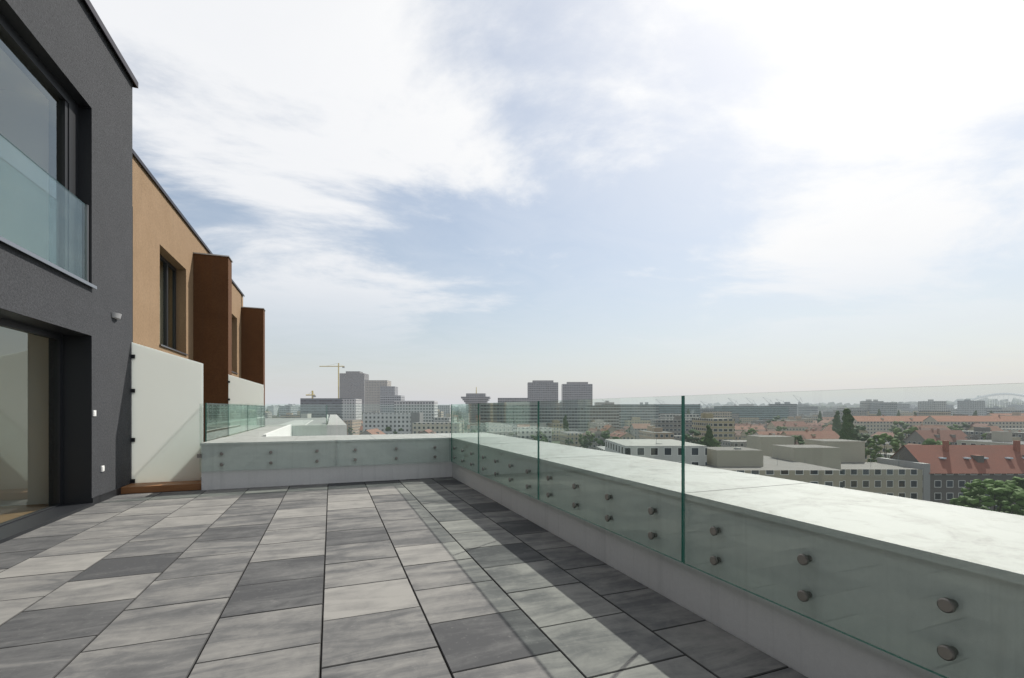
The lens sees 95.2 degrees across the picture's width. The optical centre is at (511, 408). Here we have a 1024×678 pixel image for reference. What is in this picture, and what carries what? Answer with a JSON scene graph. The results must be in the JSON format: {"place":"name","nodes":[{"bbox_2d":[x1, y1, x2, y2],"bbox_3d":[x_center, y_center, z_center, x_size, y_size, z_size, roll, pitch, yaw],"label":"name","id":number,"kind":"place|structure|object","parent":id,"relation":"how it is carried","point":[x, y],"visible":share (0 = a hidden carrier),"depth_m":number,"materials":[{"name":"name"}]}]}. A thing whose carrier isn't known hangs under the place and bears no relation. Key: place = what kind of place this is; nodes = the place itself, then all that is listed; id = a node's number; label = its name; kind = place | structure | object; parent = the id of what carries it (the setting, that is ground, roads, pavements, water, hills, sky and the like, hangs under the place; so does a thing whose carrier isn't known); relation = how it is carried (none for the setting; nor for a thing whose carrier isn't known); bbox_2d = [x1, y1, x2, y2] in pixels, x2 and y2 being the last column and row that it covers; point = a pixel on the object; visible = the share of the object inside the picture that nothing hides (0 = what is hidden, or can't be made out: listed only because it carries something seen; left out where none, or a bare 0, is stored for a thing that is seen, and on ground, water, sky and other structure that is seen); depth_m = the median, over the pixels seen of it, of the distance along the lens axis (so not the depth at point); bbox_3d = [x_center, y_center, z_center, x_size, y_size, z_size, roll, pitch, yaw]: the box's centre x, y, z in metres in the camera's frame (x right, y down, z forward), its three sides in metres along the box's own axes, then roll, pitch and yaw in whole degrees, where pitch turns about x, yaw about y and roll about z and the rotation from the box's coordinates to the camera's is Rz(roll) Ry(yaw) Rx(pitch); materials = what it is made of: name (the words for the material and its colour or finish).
{"place":"outdoors","nodes":[
{"label":"outdoors","id":0,"kind":"place"},
{"bbox_2d":[464,430,559,443],"bbox_3d":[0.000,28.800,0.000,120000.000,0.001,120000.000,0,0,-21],"label":"city ground","id":1,"kind":"structure","parent":0,"point":[556,441],"depth_m":411.48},
{"bbox_2d":[120,418,325,494],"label":"building body","id":2,"kind":"structure","parent":1,"relation":"on","point":[279,421],"depth_m":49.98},
{"bbox_2d":[0,0,131,505],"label":"grey house walls","id":3,"kind":"structure","parent":2,"relation":"on","point":[67,43],"depth_m":6.26,"materials":[{"name":"grey paint"}]},
{"bbox_2d":[0,48,48,522],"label":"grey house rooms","id":4,"kind":"object","parent":3,"relation":"in","point":[24,356],"depth_m":6.22,"materials":[{"name":"glass"}]},
{"bbox_2d":[0,134,88,281],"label":"glass railing","id":5,"kind":"object","parent":3,"relation":"attached to","point":[86,242],"visible":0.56,"depth_m":6.22,"materials":[{"name":"clear glass"}]},
{"bbox_2d":[0,12,96,543],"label":"grey house windows","id":6,"kind":"structure","parent":3,"relation":"in","point":[57,510],"depth_m":5.94,"materials":[{"name":"black metal"}]},
{"bbox_2d":[83,0,137,87],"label":"roof edge trim","id":7,"kind":"structure","parent":3,"relation":"on","point":[95,15],"depth_m":6.71,"materials":[{"name":"grey metal"}]},
{"bbox_2d":[111,312,121,318],"bbox_3d":[-5.868,-1.380,6.961,0.076,0.070,0.230,0,0,-21],"label":"wall lamp","id":8,"kind":"object","parent":3,"relation":"attached to","point":[116,315],"visible":1,"depth_m":6.90,"materials":[{"name":"grey"}]},
{"bbox_2d":[132,206,132,341],"bbox_3d":[-6.176,-2.140,7.619,0.080,2.320,0.050,0,0,-21],"label":"lightning rod","id":9,"kind":"object","parent":3,"relation":"attached to","point":[132,273],"visible":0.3,"depth_m":7.62,"materials":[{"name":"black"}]},
{"bbox_2d":[130,355,229,482],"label":"mounting brackets","id":10,"kind":"object","parent":3,"relation":"attached to","point":[132,439],"visible":0.71,"depth_m":7.50,"materials":[{"name":"black metal"}]},
{"bbox_2d":[132,342,263,482],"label":"frosted screens","id":11,"kind":"object","parent":3,"relation":"attached to","point":[167,415],"visible":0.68,"depth_m":7.71,"materials":[{"name":"white glass"}]},
{"bbox_2d":[121,480,200,493],"bbox_3d":[-5.607,1.250,7.657,1.066,0.100,0.730,0,0,-21],"label":"wooden step","id":12,"kind":"object","parent":2,"relation":"on","point":[160,487],"visible":0.64,"depth_m":7.36,"materials":[{"name":"brown wood"}]},
{"bbox_2d":[132,153,312,441],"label":"ochre row houses","id":13,"kind":"structure","parent":2,"relation":"on","point":[214,299],"depth_m":14.35,"materials":[{"name":"beige paint"}]},
{"bbox_2d":[159,245,237,373],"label":"ochre row windows","id":14,"kind":"structure","parent":13,"relation":"in","point":[174,265],"depth_m":13.51,"materials":[{"name":"black metal"}]},
{"bbox_2d":[160,265,162,344],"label":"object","id":15,"kind":"structure","parent":14,"relation":"in","point":[161,304],"depth_m":13.21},
{"bbox_2d":[132,148,265,310],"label":"ochre caps","id":16,"kind":"object","parent":13,"relation":"on","point":[163,190],"visible":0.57,"depth_m":13.36,"materials":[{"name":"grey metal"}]},
{"bbox_2d":[0,477,807,677],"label":"terrace paving","id":17,"kind":"structure","parent":2,"relation":"on","point":[445,577],"depth_m":3.22,"materials":[{"name":"grey tile"}]},
{"bbox_2d":[200,415,1023,677],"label":"parapet walls","id":18,"kind":"structure","parent":2,"relation":"on","point":[884,572],"depth_m":2.66,"materials":[{"name":"grey concrete"}]},
{"bbox_2d":[197,446,958,660],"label":"glass standoff fixings","id":19,"kind":"object","parent":18,"relation":"attached to","point":[944,651],"visible":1,"depth_m":2.26,"materials":[{"name":"silver metal"}]},
{"bbox_2d":[203,383,1013,677],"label":"glass balustrade","id":20,"kind":"object","parent":18,"relation":"on","point":[258,416],"visible":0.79,"depth_m":3.04,"materials":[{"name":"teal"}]},
{"bbox_2d":[266,363,1023,515],"bbox_3d":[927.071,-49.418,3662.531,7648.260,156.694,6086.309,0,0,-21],"label":"city trees","id":21,"kind":"object","parent":1,"relation":"on","point":[1007,493],"depth_m":205.62,"materials":[{"name":"green plant"}]},
{"bbox_2d":[90,0,1023,406],"label":"sky","id":22,"kind":"structure","parent":0,"point":[440,201],"materials":[{"name":"white"}]},
{"bbox_2d":[265,367,1023,509],"bbox_3d":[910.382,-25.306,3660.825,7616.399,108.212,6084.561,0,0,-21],"label":"city buildings","id":23,"kind":"structure","parent":0,"point":[944,472],"depth_m":330.00,"materials":[{"name":"grey concrete"}]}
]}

